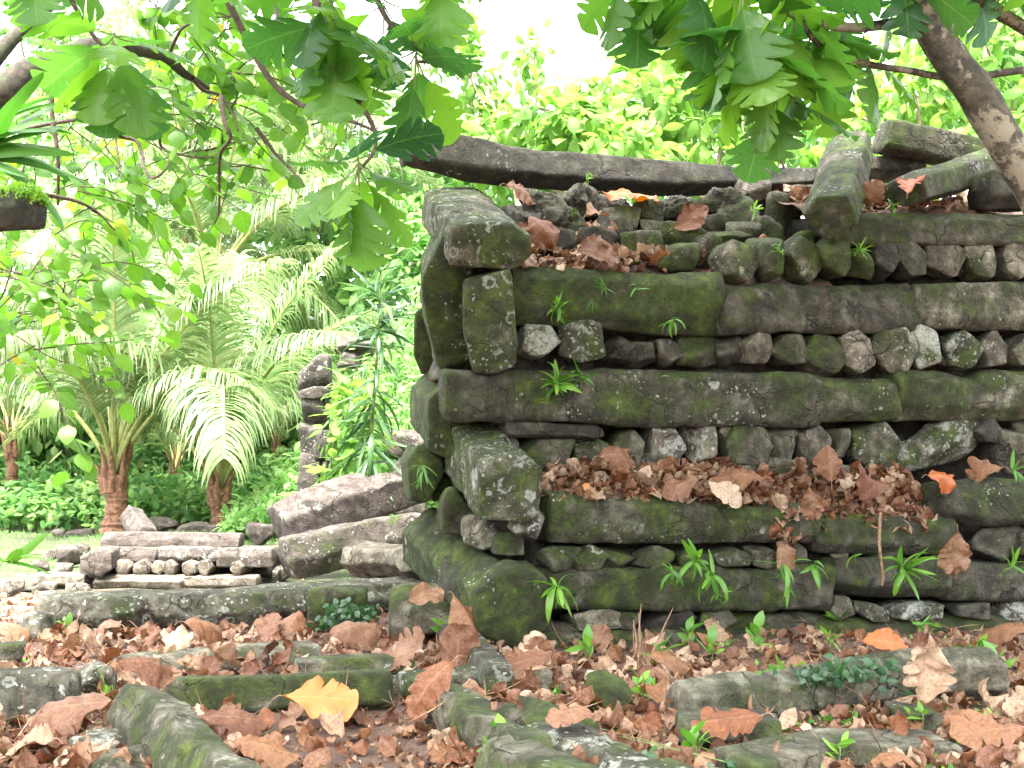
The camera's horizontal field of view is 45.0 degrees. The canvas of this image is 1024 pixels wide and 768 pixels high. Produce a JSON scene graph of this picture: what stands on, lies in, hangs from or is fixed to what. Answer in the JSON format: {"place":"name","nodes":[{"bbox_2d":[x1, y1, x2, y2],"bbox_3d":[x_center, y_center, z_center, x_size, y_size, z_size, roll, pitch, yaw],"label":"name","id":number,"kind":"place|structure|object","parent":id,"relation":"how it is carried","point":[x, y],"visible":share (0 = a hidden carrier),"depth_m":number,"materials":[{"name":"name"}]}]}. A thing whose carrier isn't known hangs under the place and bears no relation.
{"place":"outdoors","nodes":[
{"label":"outdoors","id":0,"kind":"place"},
{"bbox_2d":[0,0,999,373],"label":"sky","id":1,"kind":"structure","parent":0,"point":[576,50],"materials":[{"name":"white"}]},
{"bbox_2d":[0,469,1023,767],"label":"ground","id":2,"kind":"structure","parent":0,"point":[372,753],"depth_m":9.31,"materials":[{"name":"soil"}]},
{"bbox_2d":[0,181,51,231],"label":"mossy log ruin","id":3,"kind":"object","parent":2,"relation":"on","point":[23,205],"visible":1,"depth_m":6.19,"materials":[{"name":"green stone"}]},
{"bbox_2d":[0,71,94,229],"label":"fern","id":4,"kind":"object","parent":3,"relation":"on","point":[17,153],"visible":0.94,"depth_m":7.01,"materials":[{"name":"green plant"}]},
{"bbox_2d":[0,532,51,576],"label":"leafy plant","id":5,"kind":"object","parent":2,"relation":"on","point":[15,556],"visible":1,"depth_m":6.47,"materials":[{"name":"green plant"}]},
{"bbox_2d":[14,610,56,641],"bbox_3d":[-3.889,2.005,10.204,0.495,0.268,0.550,-1,-3,23],"label":"stone","id":6,"kind":"object","parent":2,"relation":"on","point":[35,623],"visible":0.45,"depth_m":9.96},
{"bbox_2d":[0,666,81,728],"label":"fallen basalt log","id":7,"kind":"object","parent":2,"relation":"on","point":[37,688],"visible":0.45,"depth_m":7.07,"materials":[{"name":"stone"}]},
{"bbox_2d":[0,296,108,476],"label":"forest tree","id":8,"kind":"object","parent":2,"relation":"on","point":[59,445],"visible":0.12,"depth_m":30.99,"materials":[{"name":"green plant"}]},
{"bbox_2d":[31,692,113,736],"bbox_3d":[-2.384,1.835,6.733,0.544,0.283,0.317,-2,-3,40],"label":"dry leaf","id":9,"kind":"object","parent":2,"relation":"on","point":[53,713],"visible":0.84,"depth_m":6.70,"materials":[{"name":"plant"}]},
{"bbox_2d":[0,316,177,498],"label":"coconut palm","id":10,"kind":"object","parent":2,"relation":"on","point":[10,405],"visible":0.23,"depth_m":28.08,"materials":[{"name":"green plant"}]},
{"bbox_2d":[0,58,190,380],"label":"forest tree","id":11,"kind":"object","parent":2,"relation":"on","point":[48,136],"visible":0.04,"depth_m":39.33,"materials":[{"name":"green plant"}]},
{"bbox_2d":[79,661,116,698],"bbox_3d":[-2.604,1.864,7.706,0.243,0.257,0.390,2,-3,-31],"label":"stone","id":12,"kind":"object","parent":2,"relation":"on","point":[90,673],"visible":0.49,"depth_m":7.59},
{"bbox_2d":[68,726,127,748],"bbox_3d":[-2.122,1.871,6.453,0.303,0.128,0.353,0,-3,0],"label":"stone","id":13,"kind":"object","parent":2,"relation":"on","point":[106,734],"visible":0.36,"depth_m":6.35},
{"bbox_2d":[0,0,204,247],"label":"forest tree","id":14,"kind":"object","parent":2,"relation":"on","point":[6,29],"visible":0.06,"depth_m":45.65,"materials":[{"name":"green plant"}]},
{"bbox_2d":[0,167,237,454],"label":"coconut palm","id":15,"kind":"object","parent":2,"relation":"on","point":[32,259],"visible":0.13,"depth_m":33.28,"materials":[{"name":"green plant"}]},
{"bbox_2d":[90,744,147,767],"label":"stone","id":16,"kind":"object","parent":2,"relation":"on","point":[105,760],"visible":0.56,"depth_m":5.91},
{"bbox_2d":[0,172,302,533],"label":"coconut palm","id":17,"kind":"object","parent":2,"relation":"on","point":[112,481],"visible":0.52,"depth_m":22.18,"materials":[{"name":"green plant"}]},
{"bbox_2d":[33,531,280,589],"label":"ruined platform","id":18,"kind":"structure","parent":2,"relation":"on","point":[157,560],"depth_m":13.63,"materials":[{"name":"stone"}]},
{"bbox_2d":[80,545,120,576],"bbox_3d":[-4.515,1.917,14.040,0.362,0.390,1.460,0,-3,-2],"label":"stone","id":19,"kind":"object","parent":18,"relation":"on","point":[104,558],"visible":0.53,"depth_m":13.33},
{"bbox_2d":[121,505,156,531],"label":"stone","id":20,"kind":"object","parent":18,"relation":"on","point":[134,518],"visible":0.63,"depth_m":14.96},
{"bbox_2d":[267,466,431,538],"bbox_3d":[-1.784,1.364,15.137,2.431,1.228,0.631,2,-3,-33],"label":"fallen basalt log","id":21,"kind":"object","parent":18,"relation":"on","point":[350,498],"visible":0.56,"depth_m":14.71,"materials":[{"name":"stone"}]},
{"bbox_2d":[278,512,420,578],"bbox_3d":[-1.819,1.821,14.070,1.742,0.675,0.507,2,-3,-33],"label":"fallen basalt log","id":22,"kind":"object","parent":18,"relation":"on","point":[311,553],"visible":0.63,"depth_m":13.72,"materials":[{"name":"stone"}]},
{"bbox_2d":[0,520,351,589],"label":"grass","id":23,"kind":"structure","parent":2,"relation":"on","point":[101,535],"depth_m":19.41,"materials":[{"name":"green plant"}]},
{"bbox_2d":[107,684,261,767],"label":"fallen basalt log","id":24,"kind":"object","parent":2,"relation":"on","point":[165,729],"visible":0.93,"depth_m":5.80,"materials":[{"name":"stone"}]},
{"bbox_2d":[104,655,175,688],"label":"dry leaf","id":25,"kind":"object","parent":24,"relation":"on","point":[153,672],"visible":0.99,"depth_m":6.83,"materials":[{"name":"plant"}]},
{"bbox_2d":[0,0,379,472],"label":"coconut palm","id":26,"kind":"object","parent":2,"relation":"on","point":[132,8],"visible":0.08,"depth_m":35.28,"materials":[{"name":"green plant"}]},
{"bbox_2d":[0,0,390,487],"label":"hibiscus tree","id":27,"kind":"object","parent":2,"relation":"on","point":[229,84],"visible":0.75,"depth_m":9.61,"materials":[{"name":"green plant"}]},
{"bbox_2d":[174,616,222,644],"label":"dry leaf","id":28,"kind":"object","parent":2,"relation":"on","point":[209,633],"visible":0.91,"depth_m":9.63,"materials":[{"name":"plant"}]},
{"bbox_2d":[119,412,289,477],"bbox_3d":[-7.596,1.461,28.127,3.583,3.213,4.219,-2,-3,34],"label":"coconut palm","id":29,"kind":"object","parent":2,"relation":"on","point":[177,458],"visible":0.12,"depth_m":28.05,"materials":[{"name":"green plant"}]},
{"bbox_2d":[0,214,416,524],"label":"coconut palm","id":30,"kind":"object","parent":2,"relation":"on","point":[221,463],"visible":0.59,"depth_m":23.01,"materials":[{"name":"green plant"}]},
{"bbox_2d":[12,60,417,443],"bbox_3d":[-7.735,-2.044,31.358,10.767,10.586,9.770,1,-3,-14],"label":"coconut palm","id":31,"kind":"object","parent":2,"relation":"on","point":[265,212],"visible":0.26,"depth_m":30.32,"materials":[{"name":"green plant"}]},
{"bbox_2d":[111,641,321,682],"bbox_3d":[-2.076,1.997,8.708,1.453,0.284,0.398,1,-3,-26],"label":"fallen basalt log","id":32,"kind":"object","parent":2,"relation":"on","point":[311,648],"visible":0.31,"depth_m":8.71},
{"bbox_2d":[0,426,433,533],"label":"undergrowth","id":33,"kind":"object","parent":2,"relation":"on","point":[26,500],"visible":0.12,"depth_m":25.98,"materials":[{"name":"green plant"}]},
{"bbox_2d":[35,576,426,631],"bbox_3d":[-2.420,1.990,11.108,3.502,0.387,0.762,1,-3,-25],"label":"fallen basalt log","id":34,"kind":"object","parent":2,"relation":"on","point":[247,605],"visible":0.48,"depth_m":10.69,"materials":[{"name":"stone"}]},
{"bbox_2d":[340,541,419,578],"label":"fallen basalt log","id":35,"kind":"object","parent":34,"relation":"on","point":[366,559],"visible":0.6,"depth_m":12.19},
{"bbox_2d":[198,706,267,736],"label":"dry leaf","id":36,"kind":"object","parent":2,"relation":"on","point":[243,721],"visible":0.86,"depth_m":6.76,"materials":[{"name":"plant"}]},
{"bbox_2d":[179,379,340,476],"bbox_3d":[-5.670,1.313,30.837,4.847,3.791,4.883,0,-3,0],"label":"coconut palm","id":37,"kind":"object","parent":2,"relation":"on","point":[275,442],"visible":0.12,"depth_m":30.93,"materials":[{"name":"green plant"}]},
{"bbox_2d":[223,731,298,767],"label":"dry leaf","id":38,"kind":"object","parent":2,"relation":"on","point":[274,753],"visible":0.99,"depth_m":6.11,"materials":[{"name":"plant"}]},
{"bbox_2d":[162,668,393,713],"bbox_3d":[-1.395,1.877,7.442,1.371,0.302,0.268,0,-3,-9],"label":"fallen basalt log","id":39,"kind":"object","parent":2,"relation":"on","point":[257,693],"visible":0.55,"depth_m":7.32,"materials":[{"name":"stone"}]},
{"bbox_2d":[114,11,482,375],"bbox_3d":[-6.460,-3.691,38.342,11.341,14.518,10.552,0,-3,0],"label":"coconut palm","id":40,"kind":"object","parent":2,"relation":"on","point":[379,122],"visible":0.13,"depth_m":37.61,"materials":[{"name":"green plant"}]},
{"bbox_2d":[297,354,333,491],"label":"ruined pillar","id":41,"kind":"structure","parent":2,"relation":"on","point":[315,378],"depth_m":18.95,"materials":[{"name":"stone"}]},
{"bbox_2d":[272,675,358,721],"bbox_3d":[-1.083,1.812,7.029,0.453,0.249,0.334,2,-4,-41],"label":"dry leaf","id":42,"kind":"object","parent":2,"relation":"on","point":[313,698],"visible":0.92,"depth_m":7.06,"materials":[{"name":"plant"}]},
{"bbox_2d":[213,247,437,541],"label":"undergrowth","id":43,"kind":"object","parent":2,"relation":"on","point":[237,520],"visible":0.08,"depth_m":21.89,"materials":[{"name":"green plant"}]},
{"bbox_2d":[239,126,424,372],"bbox_3d":[-5.304,-2.093,37.823,7.668,11.254,6.957,0,-3,0],"label":"forest tree","id":44,"kind":"object","parent":2,"relation":"on","point":[307,237],"visible":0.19,"depth_m":36.93,"materials":[{"name":"green plant"}]},
{"bbox_2d":[4,0,667,270],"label":"breadfruit tree","id":45,"kind":"object","parent":2,"relation":"on","point":[338,79],"visible":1,"depth_m":7.06,"materials":[{"name":"green plant"}]},
{"bbox_2d":[305,585,367,631],"bbox_3d":[-1.506,1.948,10.762,0.523,0.386,0.429,0,-3,0],"label":"stone","id":46,"kind":"object","parent":2,"relation":"on","point":[318,598],"visible":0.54,"depth_m":10.57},
{"bbox_2d":[302,348,398,485],"bbox_3d":[-2.401,1.026,18.550,1.312,3.190,1.416,-1,-3,19],"label":"shrub","id":47,"kind":"object","parent":2,"relation":"on","point":[346,451],"visible":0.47,"depth_m":18.46,"materials":[{"name":"green plant"}]},
{"bbox_2d":[293,653,415,677],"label":"fallen basalt log","id":48,"kind":"object","parent":2,"relation":"on","point":[357,661],"visible":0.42,"depth_m":8.37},
{"bbox_2d":[284,183,441,443],"bbox_3d":[-3.335,-0.902,33.159,6.959,8.492,5.866,-1,-3,29],"label":"forest tree","id":49,"kind":"object","parent":2,"relation":"on","point":[413,220],"visible":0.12,"depth_m":31.46,"materials":[{"name":"green plant"}]},
{"bbox_2d":[322,230,420,500],"bbox_3d":[-1.733,0.156,15.595,1.349,4.342,1.248,0,-3,0],"label":"tall plant","id":50,"kind":"object","parent":2,"relation":"on","point":[368,460],"visible":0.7,"depth_m":15.62,"materials":[{"name":"green plant"}]},
{"bbox_2d":[337,335,426,514],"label":"ruined pillar","id":51,"kind":"structure","parent":2,"relation":"on","point":[413,437],"depth_m":19.75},
{"bbox_2d":[386,626,424,670],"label":"dry leaf","id":52,"kind":"object","parent":2,"relation":"on","point":[403,653],"visible":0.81,"depth_m":8.42,"materials":[{"name":"plant"}]},
{"bbox_2d":[388,583,449,638],"bbox_3d":[-0.739,1.889,10.189,0.550,0.464,0.515,0,-3,0],"label":"stone","id":53,"kind":"object","parent":2,"relation":"on","point":[409,615],"visible":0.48,"depth_m":9.99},
{"bbox_2d":[403,582,443,605],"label":"dry leaf","id":54,"kind":"object","parent":53,"relation":"on","point":[422,593],"visible":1,"depth_m":9.57,"materials":[{"name":"plant"}]},
{"bbox_2d":[393,663,479,699],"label":"fallen basalt log","id":55,"kind":"object","parent":2,"relation":"on","point":[403,681],"visible":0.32,"depth_m":7.82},
{"bbox_2d":[439,623,480,665],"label":"dry leaf","id":56,"kind":"object","parent":2,"relation":"on","point":[456,639],"visible":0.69,"depth_m":8.41,"materials":[{"name":"plant"}]},
{"bbox_2d":[437,624,514,698],"bbox_3d":[-0.264,1.922,8.734,0.259,0.230,2.089,1,-3,-11],"label":"fallen basalt log","id":57,"kind":"object","parent":2,"relation":"on","point":[491,663],"visible":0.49,"depth_m":7.83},
{"bbox_2d":[401,0,562,205],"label":"shrubby tree","id":58,"kind":"object","parent":2,"relation":"on","point":[467,98],"visible":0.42,"depth_m":24.16,"materials":[{"name":"green plant"}]},
{"bbox_2d":[424,684,553,759],"bbox_3d":[-0.147,1.838,6.492,0.276,0.299,1.458,1,-3,-21],"label":"fallen basalt log","id":59,"kind":"object","parent":2,"relation":"on","point":[462,709],"visible":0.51,"depth_m":6.48,"materials":[{"name":"stone"}]},
{"bbox_2d":[405,655,462,721],"bbox_3d":[-0.440,1.714,6.961,0.327,0.349,0.186,0,-3,0],"label":"dry leaf","id":60,"kind":"object","parent":59,"relation":"on","point":[428,686],"visible":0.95,"depth_m":6.92,"materials":[{"name":"plant"}]},
{"bbox_2d":[373,83,632,208],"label":"forest tree","id":61,"kind":"object","parent":2,"relation":"on","point":[500,203],"visible":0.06,"depth_m":41.25,"materials":[{"name":"green plant"}]},
{"bbox_2d":[0,578,1023,767],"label":"leaf litter","id":62,"kind":"object","parent":2,"relation":"on","point":[146,636],"visible":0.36,"depth_m":7.38,"materials":[{"name":"plant"}]},
{"bbox_2d":[0,722,62,760],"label":"dry leaf","id":63,"kind":"object","parent":62,"relation":"on","point":[41,734],"visible":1,"depth_m":6.13,"materials":[{"name":"plant"}]},
{"bbox_2d":[306,597,380,630],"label":"creeper","id":64,"kind":"object","parent":62,"relation":"on","point":[362,614],"visible":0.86,"depth_m":10.18,"materials":[{"name":"green plant"}]},
{"bbox_2d":[319,620,380,648],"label":"dry leaf","id":65,"kind":"object","parent":62,"relation":"on","point":[360,634],"visible":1,"depth_m":9.55,"materials":[{"name":"plant"}]},
{"bbox_2d":[854,628,907,650],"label":"dry leaf","id":66,"kind":"object","parent":62,"relation":"on","point":[886,639],"visible":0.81,"depth_m":8.25,"materials":[{"name":"plant"}]},
{"bbox_2d":[949,708,1023,748],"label":"dry leaf","id":67,"kind":"object","parent":62,"relation":"on","point":[975,730],"visible":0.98,"depth_m":6.33,"materials":[{"name":"plant"}]},
{"bbox_2d":[975,622,1023,651],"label":"dry leaf","id":68,"kind":"object","parent":62,"relation":"on","point":[998,635],"visible":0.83,"depth_m":8.97,"materials":[{"name":"plant"}]},
{"bbox_2d":[23,635,1023,767],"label":"weeds","id":69,"kind":"object","parent":2,"relation":"on","point":[810,720],"visible":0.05,"depth_m":7.14,"materials":[{"name":"green plant"}]},
{"bbox_2d":[504,647,561,671],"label":"dry leaf","id":70,"kind":"object","parent":2,"relation":"on","point":[520,660],"visible":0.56,"depth_m":8.42,"materials":[{"name":"plant"}]},
{"bbox_2d":[474,735,598,767],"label":"fallen basalt log","id":71,"kind":"object","parent":2,"relation":"on","point":[507,751],"visible":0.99,"depth_m":5.63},
{"bbox_2d":[495,695,599,729],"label":"fallen basalt log","id":72,"kind":"object","parent":2,"relation":"on","point":[534,710],"visible":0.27,"depth_m":6.68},
{"bbox_2d":[545,703,603,728],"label":"dry leaf","id":73,"kind":"object","parent":72,"relation":"on","point":[564,716],"visible":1,"depth_m":6.23,"materials":[{"name":"plant"}]},
{"bbox_2d":[457,65,689,201],"bbox_3d":[0.753,-1.008,16.280,3.551,7.060,2.508,-2,-3,38],"label":"shrubby tree","id":74,"kind":"object","parent":2,"relation":"on","point":[588,121],"visible":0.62,"depth_m":15.80,"materials":[{"name":"green plant"}]},
{"bbox_2d":[585,670,631,710],"bbox_3d":[0.578,1.854,7.443,0.272,0.270,0.272,0,-3,0],"label":"stone","id":75,"kind":"object","parent":2,"relation":"on","point":[609,688],"visible":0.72,"depth_m":7.35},
{"bbox_2d":[526,722,693,767],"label":"fallen basalt log","id":76,"kind":"object","parent":2,"relation":"on","point":[607,750],"visible":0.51,"depth_m":5.94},
{"bbox_2d":[632,604,673,670],"bbox_3d":[0.970,1.780,8.653,0.321,0.466,0.115,0,-3,0],"label":"dry plant stump","id":77,"kind":"object","parent":2,"relation":"on","point":[638,644],"visible":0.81,"depth_m":8.64,"materials":[{"name":"plant"}]},
{"bbox_2d":[593,0,826,199],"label":"shrubby tree","id":78,"kind":"object","parent":2,"relation":"on","point":[657,97],"visible":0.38,"depth_m":17.03,"materials":[{"name":"green plant"}]},
{"bbox_2d":[399,119,1023,648],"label":"stone wall","id":79,"kind":"structure","parent":2,"relation":"on","point":[901,343],"depth_m":10.64,"materials":[{"name":"stone"}]},
{"bbox_2d":[525,574,577,622],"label":"fern","id":80,"kind":"object","parent":79,"relation":"attached to","point":[550,593],"visible":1,"depth_m":9.34,"materials":[{"name":"green plant"}]},
{"bbox_2d":[539,360,583,402],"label":"fern","id":81,"kind":"object","parent":79,"relation":"on","point":[562,387],"visible":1,"depth_m":10.17,"materials":[{"name":"green plant"}]},
{"bbox_2d":[569,234,618,265],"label":"dry leaf","id":82,"kind":"object","parent":79,"relation":"on","point":[589,246],"visible":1,"depth_m":10.42,"materials":[{"name":"plant"}]},
{"bbox_2d":[668,203,708,231],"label":"dry leaf","id":83,"kind":"object","parent":79,"relation":"on","point":[692,216],"visible":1,"depth_m":11.10,"materials":[{"name":"plant"}]},
{"bbox_2d":[540,453,937,570],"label":"leaf litter","id":84,"kind":"object","parent":79,"relation":"on","point":[650,479],"visible":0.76,"depth_m":10.38,"materials":[{"name":"plant"}]},
{"bbox_2d":[662,475,704,502],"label":"dry leaf","id":85,"kind":"object","parent":84,"relation":"on","point":[674,489],"visible":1,"depth_m":9.90,"materials":[{"name":"plant"}]},
{"bbox_2d":[702,479,741,508],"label":"dry leaf","id":86,"kind":"object","parent":84,"relation":"on","point":[726,492],"visible":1,"depth_m":9.92,"materials":[{"name":"plant"}]},
{"bbox_2d":[709,468,773,490],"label":"dry leaf","id":87,"kind":"object","parent":84,"relation":"on","point":[742,478],"visible":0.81,"depth_m":10.09,"materials":[{"name":"plant"}]},
{"bbox_2d":[812,445,842,489],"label":"dry leaf","id":88,"kind":"object","parent":84,"relation":"on","point":[827,461],"visible":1,"depth_m":10.33,"materials":[{"name":"plant"}]},
{"bbox_2d":[849,461,898,499],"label":"dry leaf","id":89,"kind":"object","parent":84,"relation":"on","point":[869,487],"visible":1,"depth_m":10.32,"materials":[{"name":"plant"}]},
{"bbox_2d":[517,179,990,272],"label":"leaf litter","id":90,"kind":"object","parent":79,"relation":"on","point":[644,254],"visible":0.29,"depth_m":10.77,"materials":[{"name":"plant"}]},
{"bbox_2d":[526,214,559,247],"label":"dry leaf","id":91,"kind":"object","parent":90,"relation":"on","point":[545,233],"visible":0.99,"depth_m":10.64,"materials":[{"name":"plant"}]},
{"bbox_2d":[799,483,824,520],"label":"dry leaf","id":92,"kind":"object","parent":79,"relation":"hanging from","point":[812,508],"visible":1,"depth_m":9.81,"materials":[{"name":"plant"}]},
{"bbox_2d":[881,546,940,600],"bbox_3d":[3.170,1.488,9.768,0.542,0.435,0.319,0,-3,0],"label":"fern","id":93,"kind":"object","parent":79,"relation":"attached to","point":[902,573],"visible":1,"depth_m":9.79,"materials":[{"name":"green plant"}]},
{"bbox_2d":[937,524,971,579],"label":"dry leaf","id":94,"kind":"object","parent":79,"relation":"attached to","point":[955,553],"visible":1,"depth_m":9.88,"materials":[{"name":"plant"}]},
{"bbox_2d":[965,456,1008,481],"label":"dry leaf","id":95,"kind":"object","parent":79,"relation":"on","point":[982,470],"visible":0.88,"depth_m":10.79,"materials":[{"name":"plant"}]},
{"bbox_2d":[675,707,781,748],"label":"fallen basalt log","id":96,"kind":"object","parent":2,"relation":"on","point":[768,725],"visible":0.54,"depth_m":6.54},
{"bbox_2d":[691,706,774,739],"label":"dry leaf","id":97,"kind":"object","parent":96,"relation":"on","point":[734,721],"visible":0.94,"depth_m":6.34,"materials":[{"name":"plant"}]},
{"bbox_2d":[609,0,857,202],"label":"forest tree","id":98,"kind":"object","parent":2,"relation":"on","point":[694,140],"visible":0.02,"depth_m":39.28,"materials":[{"name":"green plant"}]},
{"bbox_2d":[599,0,1023,214],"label":"breadfruit tree","id":99,"kind":"object","parent":2,"relation":"on","point":[763,67],"visible":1,"depth_m":6.82,"materials":[{"name":"green plant"}]},
{"bbox_2d":[710,728,962,767],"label":"fallen basalt log","id":100,"kind":"object","parent":2,"relation":"on","point":[808,748],"visible":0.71,"depth_m":6.16,"materials":[{"name":"stone"}]},
{"bbox_2d":[665,647,1009,717],"bbox_3d":[1.943,1.842,7.504,2.157,0.427,0.534,1,-3,-16],"label":"fallen basalt log","id":101,"kind":"object","parent":2,"relation":"on","point":[781,691],"visible":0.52,"depth_m":7.27,"materials":[{"name":"stone"}]},
{"bbox_2d":[755,652,912,706],"bbox_3d":[1.788,1.757,7.275,1.309,0.430,0.651,0,-3,0],"label":"creeper","id":102,"kind":"object","parent":101,"relation":"on","point":[840,672],"visible":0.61,"depth_m":7.12,"materials":[{"name":"green plant"}]},
{"bbox_2d":[903,628,956,703],"bbox_3d":[2.350,1.593,6.984,0.282,0.434,0.138,0,-3,0],"label":"dry leaf","id":103,"kind":"object","parent":101,"relation":"on","point":[928,668],"visible":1,"depth_m":6.99,"materials":[{"name":"plant"}]},
{"bbox_2d":[784,16,1023,183],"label":"forest tree","id":104,"kind":"object","parent":2,"relation":"on","point":[796,160],"visible":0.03,"depth_m":39.71,"materials":[{"name":"green plant"}]},
{"bbox_2d":[884,700,942,731],"bbox_3d":[2.268,1.887,6.995,0.275,0.146,0.304,0,-3,0],"label":"stone","id":105,"kind":"object","parent":2,"relation":"on","point":[931,721],"visible":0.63,"depth_m":6.86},
{"bbox_2d":[806,0,1023,201],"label":"shrubby tree","id":106,"kind":"object","parent":2,"relation":"on","point":[936,102],"visible":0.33,"depth_m":16.93,"materials":[{"name":"green plant"}]},
{"bbox_2d":[905,0,1023,119],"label":"forest tree","id":107,"kind":"object","parent":2,"relation":"on","point":[1013,56],"visible":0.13,"depth_m":34.36,"materials":[{"name":"green plant"}]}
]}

